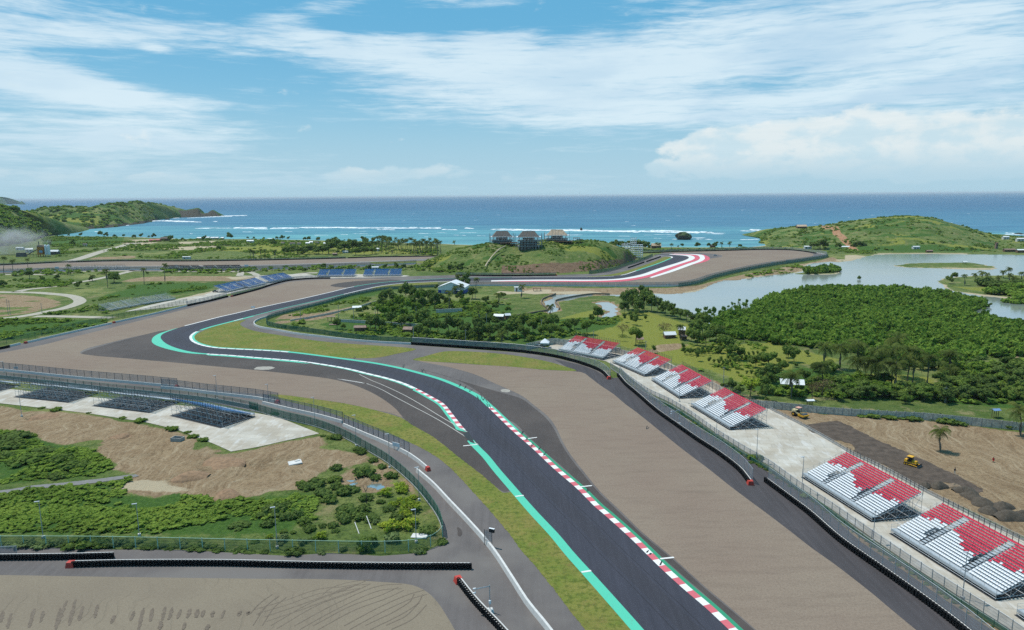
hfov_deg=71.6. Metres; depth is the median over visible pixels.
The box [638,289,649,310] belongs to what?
tree
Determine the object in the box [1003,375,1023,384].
tree
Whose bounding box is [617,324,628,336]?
tree
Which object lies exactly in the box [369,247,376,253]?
tree
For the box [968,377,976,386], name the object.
tree
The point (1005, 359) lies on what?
tree
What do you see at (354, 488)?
bush
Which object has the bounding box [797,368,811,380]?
tree
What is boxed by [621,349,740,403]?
panel wall
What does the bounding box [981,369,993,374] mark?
tree
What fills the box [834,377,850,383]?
tree
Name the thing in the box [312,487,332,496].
bush
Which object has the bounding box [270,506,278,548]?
light pole
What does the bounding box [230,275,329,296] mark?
tyre barrier
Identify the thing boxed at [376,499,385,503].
bush
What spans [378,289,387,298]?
tree
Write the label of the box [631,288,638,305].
tree
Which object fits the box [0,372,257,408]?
retaining wall
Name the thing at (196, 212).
rocky point
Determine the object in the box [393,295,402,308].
tree
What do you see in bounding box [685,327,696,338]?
tree
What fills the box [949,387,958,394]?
tree
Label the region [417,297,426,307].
tree
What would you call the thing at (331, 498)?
bush
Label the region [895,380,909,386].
tree
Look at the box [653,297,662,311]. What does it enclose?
tree
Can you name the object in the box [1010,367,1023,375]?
tree
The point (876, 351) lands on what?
palm tree
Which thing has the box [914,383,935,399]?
tree
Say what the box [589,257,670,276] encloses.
grass verge
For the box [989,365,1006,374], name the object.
tree
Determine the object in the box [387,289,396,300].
tree
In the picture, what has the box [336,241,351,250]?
tree
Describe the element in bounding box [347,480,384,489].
pool
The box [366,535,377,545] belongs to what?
bush
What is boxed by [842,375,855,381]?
tree
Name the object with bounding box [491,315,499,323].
tree
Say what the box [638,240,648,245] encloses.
tree
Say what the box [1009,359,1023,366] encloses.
tree
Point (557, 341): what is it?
panel wall
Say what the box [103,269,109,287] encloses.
palm tree
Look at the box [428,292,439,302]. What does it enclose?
tree
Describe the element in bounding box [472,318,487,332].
tree
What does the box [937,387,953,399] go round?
tree
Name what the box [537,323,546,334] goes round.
tree
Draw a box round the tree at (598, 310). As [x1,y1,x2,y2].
[593,305,603,319]
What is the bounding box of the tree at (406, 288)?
[397,281,413,294]
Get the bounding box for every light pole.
[34,501,44,538]
[131,503,140,535]
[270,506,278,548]
[411,509,417,542]
[414,467,420,500]
[960,551,967,599]
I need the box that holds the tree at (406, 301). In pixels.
[400,296,411,306]
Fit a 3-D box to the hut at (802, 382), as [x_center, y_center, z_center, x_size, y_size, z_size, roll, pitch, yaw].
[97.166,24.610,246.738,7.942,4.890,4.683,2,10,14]
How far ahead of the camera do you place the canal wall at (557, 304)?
484.05 m
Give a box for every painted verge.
[152,329,210,354]
[192,331,289,351]
[201,316,252,329]
[206,354,313,363]
[246,294,342,317]
[289,351,488,406]
[303,362,411,388]
[413,388,463,430]
[468,440,643,629]
[470,392,517,429]
[499,411,742,629]
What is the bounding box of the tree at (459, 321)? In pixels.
[452,317,463,329]
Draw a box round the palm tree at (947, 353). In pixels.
[937,349,965,367]
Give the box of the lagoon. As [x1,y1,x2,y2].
[562,254,1023,323]
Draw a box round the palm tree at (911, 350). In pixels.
[896,345,925,380]
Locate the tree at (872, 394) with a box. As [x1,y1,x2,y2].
[868,391,878,397]
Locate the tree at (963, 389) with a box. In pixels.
[956,385,975,394]
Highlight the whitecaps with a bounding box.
[267,217,951,239]
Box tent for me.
[538,339,549,344]
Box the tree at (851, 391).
[843,388,858,398]
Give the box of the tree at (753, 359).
[749,354,761,367]
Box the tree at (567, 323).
[563,319,571,328]
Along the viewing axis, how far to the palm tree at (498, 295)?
449.35 m
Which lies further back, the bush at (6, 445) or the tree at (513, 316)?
the tree at (513, 316)
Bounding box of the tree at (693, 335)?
[688,329,700,344]
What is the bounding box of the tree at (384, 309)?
[378,306,389,313]
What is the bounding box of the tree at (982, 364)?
[967,360,989,369]
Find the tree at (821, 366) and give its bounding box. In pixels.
[809,359,834,380]
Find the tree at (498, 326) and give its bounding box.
[493,320,505,332]
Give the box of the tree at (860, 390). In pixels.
[854,385,871,395]
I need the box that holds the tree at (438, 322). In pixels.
[433,318,442,327]
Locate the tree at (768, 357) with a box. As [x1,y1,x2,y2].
[760,351,777,364]
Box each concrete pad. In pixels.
[0,389,317,450]
[125,274,406,311]
[549,339,1023,629]
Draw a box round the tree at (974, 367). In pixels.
[959,364,979,370]
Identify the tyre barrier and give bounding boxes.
[0,256,345,264]
[0,552,113,560]
[65,559,471,569]
[186,292,227,305]
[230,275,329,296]
[348,255,437,257]
[411,337,610,379]
[453,575,507,629]
[455,272,556,275]
[617,368,753,485]
[641,247,816,253]
[764,467,994,629]
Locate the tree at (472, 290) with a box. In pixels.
[468,286,477,298]
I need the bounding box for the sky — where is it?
[0,0,1023,199]
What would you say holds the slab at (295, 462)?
on the ground
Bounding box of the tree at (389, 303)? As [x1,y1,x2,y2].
[384,300,394,306]
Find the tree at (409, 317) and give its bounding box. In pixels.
[405,314,413,321]
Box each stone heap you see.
[28,413,58,420]
[109,433,131,438]
[171,470,209,482]
[202,456,245,469]
[213,489,239,500]
[919,482,930,488]
[930,481,948,489]
[948,483,960,488]
[952,486,978,493]
[959,491,979,500]
[971,496,993,506]
[977,505,997,514]
[991,509,1023,521]
[993,501,1015,510]
[1015,510,1023,516]
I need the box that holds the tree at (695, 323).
[689,318,702,330]
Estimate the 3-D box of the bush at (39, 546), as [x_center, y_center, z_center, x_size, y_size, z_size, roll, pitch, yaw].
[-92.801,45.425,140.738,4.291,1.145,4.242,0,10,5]
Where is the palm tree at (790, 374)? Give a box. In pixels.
[779,369,804,397]
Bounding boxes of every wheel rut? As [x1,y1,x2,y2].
[0,611,3,621]
[6,613,12,628]
[27,609,35,627]
[39,611,44,622]
[54,608,60,629]
[56,600,67,625]
[68,599,75,625]
[77,606,83,620]
[93,605,98,617]
[137,608,143,629]
[149,608,153,620]
[161,607,165,619]
[167,607,172,619]
[194,609,199,617]
[254,584,355,609]
[257,588,358,613]
[262,597,286,624]
[264,585,354,616]
[266,589,357,621]
[271,581,364,625]
[277,584,369,628]
[294,584,394,625]
[301,588,401,628]
[313,587,397,625]
[318,590,403,629]
[344,590,422,625]
[351,594,426,628]
[366,594,413,624]
[372,594,422,628]
[387,603,418,624]
[391,605,425,629]
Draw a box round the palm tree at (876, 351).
[864,345,888,377]
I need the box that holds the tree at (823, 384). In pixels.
[814,378,835,392]
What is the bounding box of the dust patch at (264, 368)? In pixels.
[254,366,274,369]
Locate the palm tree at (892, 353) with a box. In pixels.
[882,342,908,382]
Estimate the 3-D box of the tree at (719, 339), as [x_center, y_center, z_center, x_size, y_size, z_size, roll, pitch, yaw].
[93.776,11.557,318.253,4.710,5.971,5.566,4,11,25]
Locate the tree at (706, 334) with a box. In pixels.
[699,329,712,345]
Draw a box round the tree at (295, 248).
[292,245,299,253]
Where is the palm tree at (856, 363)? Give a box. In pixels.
[841,353,869,374]
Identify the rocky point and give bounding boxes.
[177,208,221,217]
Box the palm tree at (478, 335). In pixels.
[474,332,483,340]
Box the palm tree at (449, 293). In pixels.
[445,290,453,308]
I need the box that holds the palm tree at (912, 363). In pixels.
[905,357,925,381]
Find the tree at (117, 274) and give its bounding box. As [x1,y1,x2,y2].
[107,271,119,278]
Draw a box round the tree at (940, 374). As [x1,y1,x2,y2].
[931,370,949,380]
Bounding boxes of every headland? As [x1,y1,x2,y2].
[34,202,183,228]
[742,216,1023,251]
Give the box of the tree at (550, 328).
[547,324,557,337]
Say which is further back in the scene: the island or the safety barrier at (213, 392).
the island
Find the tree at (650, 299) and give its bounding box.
[646,293,657,311]
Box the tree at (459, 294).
[455,289,464,298]
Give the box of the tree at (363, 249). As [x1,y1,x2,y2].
[360,246,369,252]
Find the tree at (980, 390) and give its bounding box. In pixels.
[977,387,993,395]
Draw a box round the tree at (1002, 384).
[998,382,1008,388]
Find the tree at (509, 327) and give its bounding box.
[501,323,514,338]
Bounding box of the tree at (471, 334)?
[464,330,476,338]
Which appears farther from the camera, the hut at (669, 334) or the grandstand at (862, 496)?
the hut at (669, 334)
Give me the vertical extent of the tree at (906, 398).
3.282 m
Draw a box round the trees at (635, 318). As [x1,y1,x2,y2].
[0,230,991,387]
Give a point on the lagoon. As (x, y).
(876, 270)
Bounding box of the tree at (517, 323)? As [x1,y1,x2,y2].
[509,317,522,331]
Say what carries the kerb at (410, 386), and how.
on the race track
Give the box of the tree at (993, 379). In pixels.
[986,376,997,382]
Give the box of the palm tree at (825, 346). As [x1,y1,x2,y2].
[813,341,835,360]
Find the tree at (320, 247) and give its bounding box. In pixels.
[316,244,326,253]
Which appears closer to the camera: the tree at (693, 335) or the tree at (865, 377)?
the tree at (865, 377)
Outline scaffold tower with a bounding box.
[621,237,642,257]
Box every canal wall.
[510,293,555,315]
[555,293,609,309]
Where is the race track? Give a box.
[161,254,728,629]
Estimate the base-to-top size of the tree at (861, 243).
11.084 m
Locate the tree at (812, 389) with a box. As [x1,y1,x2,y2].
[806,381,820,396]
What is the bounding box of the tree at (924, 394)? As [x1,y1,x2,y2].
[915,390,932,401]
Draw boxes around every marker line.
[343,379,478,444]
[359,374,466,431]
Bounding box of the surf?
[95,215,1021,239]
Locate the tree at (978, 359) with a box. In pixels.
[966,356,983,363]
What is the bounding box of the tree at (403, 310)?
[398,307,408,316]
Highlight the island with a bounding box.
[0,197,19,203]
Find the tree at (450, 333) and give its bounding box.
[445,329,455,337]
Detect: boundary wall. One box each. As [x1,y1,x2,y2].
[290,301,374,320]
[341,319,415,325]
[436,308,461,312]
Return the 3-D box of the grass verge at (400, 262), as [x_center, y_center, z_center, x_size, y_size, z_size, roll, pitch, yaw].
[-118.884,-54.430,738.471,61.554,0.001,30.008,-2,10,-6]
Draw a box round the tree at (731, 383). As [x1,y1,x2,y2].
[725,379,736,387]
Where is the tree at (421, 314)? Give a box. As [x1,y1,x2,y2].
[414,308,429,330]
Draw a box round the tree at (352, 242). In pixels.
[349,239,358,247]
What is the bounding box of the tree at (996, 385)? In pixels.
[985,382,999,390]
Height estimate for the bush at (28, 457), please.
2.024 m
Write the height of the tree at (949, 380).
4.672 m
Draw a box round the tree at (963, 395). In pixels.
[959,393,969,397]
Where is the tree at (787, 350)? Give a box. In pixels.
[782,344,794,356]
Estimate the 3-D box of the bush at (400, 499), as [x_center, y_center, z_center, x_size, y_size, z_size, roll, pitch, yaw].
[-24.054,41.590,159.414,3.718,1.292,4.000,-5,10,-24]
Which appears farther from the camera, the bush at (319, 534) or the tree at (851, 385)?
the tree at (851, 385)
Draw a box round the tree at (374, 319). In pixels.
[367,314,382,331]
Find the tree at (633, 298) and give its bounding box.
[629,292,643,304]
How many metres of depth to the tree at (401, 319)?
371.64 m
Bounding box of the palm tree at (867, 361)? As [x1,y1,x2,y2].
[857,356,881,374]
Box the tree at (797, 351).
[792,346,800,357]
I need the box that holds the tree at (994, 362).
[989,361,1001,367]
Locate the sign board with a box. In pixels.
[392,442,399,447]
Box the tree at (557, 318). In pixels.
[550,313,559,324]
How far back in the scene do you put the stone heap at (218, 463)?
183.29 m
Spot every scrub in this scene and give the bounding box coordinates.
[0,203,51,245]
[0,235,462,275]
[0,278,209,338]
[0,429,320,533]
[31,200,174,227]
[288,296,622,340]
[421,239,639,273]
[642,246,875,276]
[681,339,769,398]
[755,358,1023,403]
[756,215,1023,251]
[802,263,841,273]
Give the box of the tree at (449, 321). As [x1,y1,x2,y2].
[440,314,455,329]
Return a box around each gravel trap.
[0,279,401,416]
[0,575,454,629]
[421,361,915,629]
[471,250,812,283]
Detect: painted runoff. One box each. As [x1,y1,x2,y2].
[497,254,699,281]
[650,254,704,277]
[692,255,709,264]
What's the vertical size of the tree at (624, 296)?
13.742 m
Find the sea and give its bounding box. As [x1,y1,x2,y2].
[4,192,1023,246]
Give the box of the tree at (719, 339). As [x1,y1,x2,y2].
[716,334,724,344]
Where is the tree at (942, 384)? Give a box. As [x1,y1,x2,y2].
[934,382,953,387]
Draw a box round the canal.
[544,295,563,312]
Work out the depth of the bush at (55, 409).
230.81 m
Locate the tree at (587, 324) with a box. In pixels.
[581,319,593,329]
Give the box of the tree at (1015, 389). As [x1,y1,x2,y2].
[1010,386,1023,395]
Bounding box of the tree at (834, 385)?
[825,380,841,387]
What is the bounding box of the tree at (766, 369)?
[757,363,778,375]
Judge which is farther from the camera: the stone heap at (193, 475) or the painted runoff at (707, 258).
the painted runoff at (707, 258)
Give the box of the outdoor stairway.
[485,246,504,266]
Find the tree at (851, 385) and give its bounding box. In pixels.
[842,382,858,387]
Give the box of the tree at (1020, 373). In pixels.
[1012,369,1023,378]
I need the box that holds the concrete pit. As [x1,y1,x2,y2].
[170,436,184,441]
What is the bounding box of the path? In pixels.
[0,474,138,492]
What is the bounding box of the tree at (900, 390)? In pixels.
[897,388,909,393]
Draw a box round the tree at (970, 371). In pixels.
[964,369,975,374]
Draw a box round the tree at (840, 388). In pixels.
[833,385,844,391]
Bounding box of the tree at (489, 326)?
[485,322,495,334]
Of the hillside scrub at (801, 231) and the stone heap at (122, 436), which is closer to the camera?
the stone heap at (122, 436)
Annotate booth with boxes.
[514,286,521,291]
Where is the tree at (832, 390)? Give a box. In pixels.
[826,388,841,394]
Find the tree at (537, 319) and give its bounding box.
[533,314,545,325]
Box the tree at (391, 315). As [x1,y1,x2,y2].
[385,311,395,324]
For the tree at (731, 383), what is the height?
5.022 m
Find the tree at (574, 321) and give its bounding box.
[569,318,579,328]
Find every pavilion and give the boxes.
[489,231,517,244]
[515,231,544,249]
[544,230,572,243]
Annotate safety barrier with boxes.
[0,362,178,386]
[24,322,111,343]
[112,305,186,322]
[160,379,279,403]
[253,316,410,344]
[262,394,342,422]
[343,415,409,455]
[408,452,430,471]
[416,468,552,629]
[438,281,614,286]
[616,251,826,286]
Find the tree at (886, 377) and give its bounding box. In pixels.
[880,372,894,380]
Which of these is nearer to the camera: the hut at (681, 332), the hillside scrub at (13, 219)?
the hut at (681, 332)
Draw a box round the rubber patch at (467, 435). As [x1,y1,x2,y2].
[463,432,473,442]
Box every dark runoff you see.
[82,330,509,491]
[331,280,399,287]
[417,368,753,629]
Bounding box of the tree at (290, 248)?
[286,245,292,252]
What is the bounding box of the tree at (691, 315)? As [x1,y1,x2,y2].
[685,310,695,317]
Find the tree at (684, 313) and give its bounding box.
[683,309,690,320]
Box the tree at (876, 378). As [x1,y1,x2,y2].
[874,374,885,381]
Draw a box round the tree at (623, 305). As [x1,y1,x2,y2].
[619,300,629,312]
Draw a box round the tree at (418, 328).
[414,323,422,337]
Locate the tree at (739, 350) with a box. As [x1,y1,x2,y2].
[731,345,744,354]
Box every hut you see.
[353,325,366,331]
[402,326,412,332]
[494,314,504,320]
[504,313,510,318]
[662,331,676,338]
[678,326,685,334]
[681,335,687,339]
[779,378,804,389]
[805,399,814,405]
[991,408,1001,417]
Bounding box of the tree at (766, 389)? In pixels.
[759,383,773,400]
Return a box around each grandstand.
[0,378,20,390]
[13,378,98,402]
[65,264,95,270]
[92,386,178,412]
[94,264,128,270]
[98,297,141,310]
[133,292,175,304]
[165,264,204,270]
[170,395,254,427]
[203,264,241,270]
[213,281,245,291]
[237,276,266,287]
[260,273,293,281]
[317,268,356,276]
[363,267,401,276]
[559,333,620,359]
[613,345,671,376]
[651,362,712,398]
[690,386,768,429]
[801,448,923,521]
[889,497,1023,600]
[1015,603,1023,621]
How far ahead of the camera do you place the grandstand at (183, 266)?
675.84 m
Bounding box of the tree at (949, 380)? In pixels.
[943,377,958,384]
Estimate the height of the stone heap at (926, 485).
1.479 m
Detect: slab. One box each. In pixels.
[288,459,301,465]
[411,533,427,538]
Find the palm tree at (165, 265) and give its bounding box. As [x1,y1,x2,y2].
[161,263,167,279]
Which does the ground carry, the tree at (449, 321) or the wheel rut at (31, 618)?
the tree at (449, 321)
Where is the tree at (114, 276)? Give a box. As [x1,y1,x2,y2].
[108,273,120,282]
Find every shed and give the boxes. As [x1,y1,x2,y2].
[25,248,32,252]
[50,250,59,254]
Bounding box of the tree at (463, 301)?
[459,297,469,305]
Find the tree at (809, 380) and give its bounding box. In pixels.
[806,376,819,385]
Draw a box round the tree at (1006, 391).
[997,386,1018,398]
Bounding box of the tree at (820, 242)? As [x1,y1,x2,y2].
[812,239,827,245]
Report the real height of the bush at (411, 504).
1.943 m
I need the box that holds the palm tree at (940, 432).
[928,425,951,450]
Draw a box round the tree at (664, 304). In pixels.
[660,300,669,310]
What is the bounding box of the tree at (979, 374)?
[974,372,986,377]
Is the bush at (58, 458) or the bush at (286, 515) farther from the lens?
the bush at (58, 458)
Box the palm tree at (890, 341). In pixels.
[884,331,909,375]
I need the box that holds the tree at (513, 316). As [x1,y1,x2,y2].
[507,314,518,321]
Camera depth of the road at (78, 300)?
481.25 m
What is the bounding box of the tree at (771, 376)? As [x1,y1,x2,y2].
[767,372,778,382]
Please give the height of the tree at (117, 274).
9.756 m
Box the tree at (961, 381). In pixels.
[955,377,971,386]
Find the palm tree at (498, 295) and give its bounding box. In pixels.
[494,292,502,299]
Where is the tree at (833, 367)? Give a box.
[829,363,840,374]
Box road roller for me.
[791,406,808,418]
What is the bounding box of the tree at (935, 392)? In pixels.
[930,390,941,396]
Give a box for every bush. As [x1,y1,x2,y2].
[0,430,32,443]
[0,440,26,449]
[0,450,16,458]
[3,452,45,466]
[4,541,17,547]
[11,536,37,547]
[29,540,52,549]
[31,445,55,453]
[46,452,74,462]
[47,472,67,479]
[50,406,62,411]
[51,538,64,545]
[55,539,70,547]
[57,459,91,469]
[60,530,102,550]
[92,538,111,548]
[103,538,122,546]
[118,537,128,544]
[121,542,137,548]
[133,417,147,422]
[139,541,161,549]
[164,542,179,550]
[165,426,178,430]
[174,538,186,544]
[185,541,210,551]
[187,433,199,438]
[197,437,208,440]
[211,547,223,552]
[226,520,251,531]
[230,545,248,553]
[244,549,255,553]
[256,511,268,516]
[258,519,276,527]
[259,549,268,553]
[261,501,285,513]
[270,512,281,516]
[275,533,288,539]
[278,511,291,519]
[283,500,292,504]
[283,547,305,556]
[290,509,304,518]
[295,480,304,485]
[295,516,311,525]
[296,538,307,543]
[297,481,313,490]
[301,476,326,488]
[303,523,316,531]
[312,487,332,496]
[313,531,327,538]
[317,550,325,554]
[318,523,325,527]
[319,494,337,502]
[326,521,339,528]
[327,475,342,482]
[328,464,342,470]
[330,433,342,439]
[330,482,343,489]
[331,528,339,532]
[334,486,351,494]
[334,502,358,514]
[334,512,350,519]
[338,517,351,523]
[349,485,359,492]
[350,512,368,520]
[352,446,364,450]
[353,464,376,476]
[354,448,367,454]
[356,535,373,551]
[357,493,372,501]
[358,503,370,511]
[363,513,379,522]
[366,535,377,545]
[367,457,378,462]
[370,474,381,479]
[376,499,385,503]
[377,487,392,495]
[378,463,386,468]
[382,504,396,511]
[383,471,398,477]
[383,518,401,531]
[383,531,399,541]
[388,500,398,505]
[391,512,406,521]
[393,481,408,486]
[394,486,408,493]
[395,516,418,530]
[397,496,411,503]
[397,508,412,516]
[400,499,421,510]
[410,494,419,498]
[412,546,425,553]
[417,546,427,554]
[418,525,436,534]
[437,537,447,545]
[747,453,763,461]
[866,413,880,417]
[880,415,897,419]
[905,415,923,420]
[936,413,959,424]
[957,421,968,425]
[974,276,996,285]
[982,280,1004,286]
[982,286,999,293]
[996,286,1015,293]
[1000,282,1014,286]
[1000,297,1023,303]
[1002,287,1023,294]
[1007,291,1023,295]
[1010,282,1023,288]
[1011,293,1023,302]
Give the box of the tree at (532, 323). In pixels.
[526,318,537,328]
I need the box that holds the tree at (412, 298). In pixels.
[408,295,415,302]
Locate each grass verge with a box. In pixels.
[194,320,414,357]
[271,394,630,629]
[372,261,423,263]
[374,281,449,287]
[413,351,575,370]
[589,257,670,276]
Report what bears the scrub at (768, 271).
on the ground
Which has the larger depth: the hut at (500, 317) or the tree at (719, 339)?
the hut at (500, 317)
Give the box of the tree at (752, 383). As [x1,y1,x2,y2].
[741,376,760,396]
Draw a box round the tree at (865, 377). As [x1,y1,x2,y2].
[857,376,870,379]
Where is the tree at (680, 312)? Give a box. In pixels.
[674,308,683,318]
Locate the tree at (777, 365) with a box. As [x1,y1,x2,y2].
[771,363,781,373]
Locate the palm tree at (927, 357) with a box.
[915,352,940,382]
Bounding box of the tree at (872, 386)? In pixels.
[863,384,875,396]
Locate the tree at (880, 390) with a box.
[874,386,889,398]
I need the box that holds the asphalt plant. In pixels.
[16,242,50,256]
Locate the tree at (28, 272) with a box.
[24,270,33,278]
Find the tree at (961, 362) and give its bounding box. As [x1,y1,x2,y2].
[947,360,965,366]
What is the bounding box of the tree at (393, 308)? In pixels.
[389,305,399,311]
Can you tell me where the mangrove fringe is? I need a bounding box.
[695,299,747,315]
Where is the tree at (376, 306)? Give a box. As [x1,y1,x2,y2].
[371,302,382,313]
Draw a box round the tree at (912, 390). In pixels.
[904,385,920,395]
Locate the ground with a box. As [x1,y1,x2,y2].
[0,234,1023,629]
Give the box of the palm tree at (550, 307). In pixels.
[545,304,554,313]
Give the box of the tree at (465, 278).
[458,272,470,283]
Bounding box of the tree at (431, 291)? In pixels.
[426,288,438,302]
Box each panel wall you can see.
[526,338,620,353]
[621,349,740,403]
[749,399,1023,430]
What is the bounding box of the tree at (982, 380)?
[974,376,989,384]
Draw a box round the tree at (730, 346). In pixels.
[726,343,733,352]
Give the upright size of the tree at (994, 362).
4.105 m
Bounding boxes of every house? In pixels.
[160,237,170,240]
[651,243,660,247]
[796,225,806,228]
[1003,249,1015,251]
[1015,238,1023,241]
[1015,249,1023,252]
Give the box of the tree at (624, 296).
[619,288,633,309]
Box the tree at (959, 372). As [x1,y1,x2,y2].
[953,370,969,375]
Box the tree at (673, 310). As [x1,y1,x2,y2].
[669,308,678,315]
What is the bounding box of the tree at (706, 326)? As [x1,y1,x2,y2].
[702,322,716,340]
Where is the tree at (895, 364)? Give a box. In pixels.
[883,358,909,383]
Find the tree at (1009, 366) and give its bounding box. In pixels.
[1002,363,1016,369]
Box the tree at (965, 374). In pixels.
[960,371,977,378]
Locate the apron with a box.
[0,250,822,629]
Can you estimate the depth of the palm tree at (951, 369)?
258.42 m
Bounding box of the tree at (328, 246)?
[321,241,336,253]
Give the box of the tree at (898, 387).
[893,384,904,391]
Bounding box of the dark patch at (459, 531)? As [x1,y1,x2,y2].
[457,527,461,535]
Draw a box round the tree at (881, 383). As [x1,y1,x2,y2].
[873,381,890,385]
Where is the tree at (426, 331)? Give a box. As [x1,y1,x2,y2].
[421,327,430,336]
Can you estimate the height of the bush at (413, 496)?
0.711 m
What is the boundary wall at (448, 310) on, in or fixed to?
on the ground
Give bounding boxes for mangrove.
[710,283,1023,367]
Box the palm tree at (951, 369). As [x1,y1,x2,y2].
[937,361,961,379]
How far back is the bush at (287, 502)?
158.38 m
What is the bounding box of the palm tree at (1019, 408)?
[1005,401,1023,435]
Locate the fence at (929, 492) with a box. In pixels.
[770,407,1023,540]
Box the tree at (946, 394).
[938,391,954,402]
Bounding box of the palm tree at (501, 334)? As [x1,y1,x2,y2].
[495,330,507,342]
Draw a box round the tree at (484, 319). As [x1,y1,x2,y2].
[480,315,489,323]
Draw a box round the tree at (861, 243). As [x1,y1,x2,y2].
[856,241,866,245]
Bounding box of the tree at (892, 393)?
[888,391,897,395]
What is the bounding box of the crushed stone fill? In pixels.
[806,421,982,492]
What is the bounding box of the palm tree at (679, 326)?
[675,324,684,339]
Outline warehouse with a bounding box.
[438,279,469,293]
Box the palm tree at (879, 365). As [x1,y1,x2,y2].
[867,355,891,377]
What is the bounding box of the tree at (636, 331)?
[628,326,642,344]
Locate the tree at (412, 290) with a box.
[409,287,416,294]
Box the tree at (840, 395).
[834,391,846,400]
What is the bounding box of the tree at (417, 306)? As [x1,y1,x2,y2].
[411,302,421,310]
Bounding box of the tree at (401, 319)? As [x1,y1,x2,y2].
[397,315,406,325]
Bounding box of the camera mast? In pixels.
[473,585,493,612]
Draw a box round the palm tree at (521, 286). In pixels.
[518,284,526,296]
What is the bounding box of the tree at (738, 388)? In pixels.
[733,385,744,393]
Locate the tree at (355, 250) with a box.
[351,248,360,254]
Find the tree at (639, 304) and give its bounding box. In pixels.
[633,299,644,310]
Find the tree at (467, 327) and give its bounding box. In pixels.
[458,322,473,330]
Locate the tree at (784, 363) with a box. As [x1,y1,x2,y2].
[778,360,788,371]
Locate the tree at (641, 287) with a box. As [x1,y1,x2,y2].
[638,285,653,304]
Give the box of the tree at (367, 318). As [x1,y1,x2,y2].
[365,315,373,329]
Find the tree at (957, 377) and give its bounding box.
[952,375,969,384]
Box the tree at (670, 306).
[666,302,675,310]
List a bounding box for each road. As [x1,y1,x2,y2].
[0,291,85,317]
[3,270,135,274]
[13,270,136,291]
[34,315,111,318]
[62,242,141,262]
[178,271,254,271]
[236,271,259,275]
[554,359,991,629]
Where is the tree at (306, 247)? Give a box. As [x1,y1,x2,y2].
[302,245,313,251]
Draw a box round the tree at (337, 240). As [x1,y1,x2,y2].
[331,238,345,251]
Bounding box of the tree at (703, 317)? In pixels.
[695,311,712,332]
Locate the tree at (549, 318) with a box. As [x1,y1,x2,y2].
[542,314,555,324]
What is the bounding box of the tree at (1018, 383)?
[1015,381,1023,387]
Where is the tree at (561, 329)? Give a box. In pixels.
[556,326,564,332]
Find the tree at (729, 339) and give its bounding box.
[721,334,734,351]
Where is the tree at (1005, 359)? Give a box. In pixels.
[999,356,1013,363]
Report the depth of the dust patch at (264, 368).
286.04 m
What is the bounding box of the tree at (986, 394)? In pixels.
[978,390,994,402]
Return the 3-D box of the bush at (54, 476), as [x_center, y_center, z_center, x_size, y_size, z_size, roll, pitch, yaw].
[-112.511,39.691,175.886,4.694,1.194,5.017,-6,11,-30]
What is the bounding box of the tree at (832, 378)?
[828,375,843,382]
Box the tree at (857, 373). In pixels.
[851,370,865,377]
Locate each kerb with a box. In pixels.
[189,331,285,351]
[211,354,313,362]
[314,363,414,387]
[415,388,464,429]
[489,407,737,629]
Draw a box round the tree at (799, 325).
[794,321,806,328]
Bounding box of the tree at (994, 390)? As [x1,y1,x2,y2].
[987,386,998,394]
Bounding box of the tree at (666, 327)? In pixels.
[658,321,671,329]
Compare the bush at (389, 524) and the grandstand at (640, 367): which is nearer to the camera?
the bush at (389, 524)
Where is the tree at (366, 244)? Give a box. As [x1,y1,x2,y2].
[362,241,370,246]
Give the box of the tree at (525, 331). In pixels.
[517,325,529,340]
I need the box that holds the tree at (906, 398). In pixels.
[899,394,911,401]
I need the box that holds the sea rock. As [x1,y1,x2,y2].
[675,232,691,239]
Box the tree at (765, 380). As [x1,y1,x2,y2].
[756,373,771,388]
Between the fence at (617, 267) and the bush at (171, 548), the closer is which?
the bush at (171, 548)
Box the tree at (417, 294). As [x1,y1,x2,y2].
[414,290,425,298]
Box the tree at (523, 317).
[516,313,529,325]
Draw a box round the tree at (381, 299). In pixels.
[375,297,384,305]
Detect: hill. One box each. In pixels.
[0,209,88,246]
[423,240,641,274]
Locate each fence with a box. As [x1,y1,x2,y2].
[0,260,415,271]
[0,299,186,343]
[0,526,442,552]
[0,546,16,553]
[249,402,442,529]
[266,284,525,349]
[589,254,652,273]
[610,362,1023,629]
[650,397,1007,629]
[678,254,827,287]
[770,407,1023,540]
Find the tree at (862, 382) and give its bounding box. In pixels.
[854,380,868,385]
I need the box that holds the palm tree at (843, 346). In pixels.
[829,342,853,368]
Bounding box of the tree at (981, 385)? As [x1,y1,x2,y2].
[976,383,985,388]
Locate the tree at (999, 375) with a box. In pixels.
[993,372,1005,378]
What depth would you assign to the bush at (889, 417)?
215.81 m
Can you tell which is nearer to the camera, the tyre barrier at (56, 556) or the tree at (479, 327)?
the tyre barrier at (56, 556)
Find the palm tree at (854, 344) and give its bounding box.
[846,339,869,356]
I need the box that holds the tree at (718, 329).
[710,324,724,339]
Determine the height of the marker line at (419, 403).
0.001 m
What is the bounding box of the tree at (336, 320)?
[332,317,340,324]
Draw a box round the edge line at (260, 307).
[185,287,349,325]
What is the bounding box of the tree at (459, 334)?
[453,329,464,337]
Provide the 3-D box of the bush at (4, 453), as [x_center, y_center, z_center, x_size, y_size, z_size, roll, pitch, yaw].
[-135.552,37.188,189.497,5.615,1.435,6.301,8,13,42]
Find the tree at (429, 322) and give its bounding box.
[422,316,437,330]

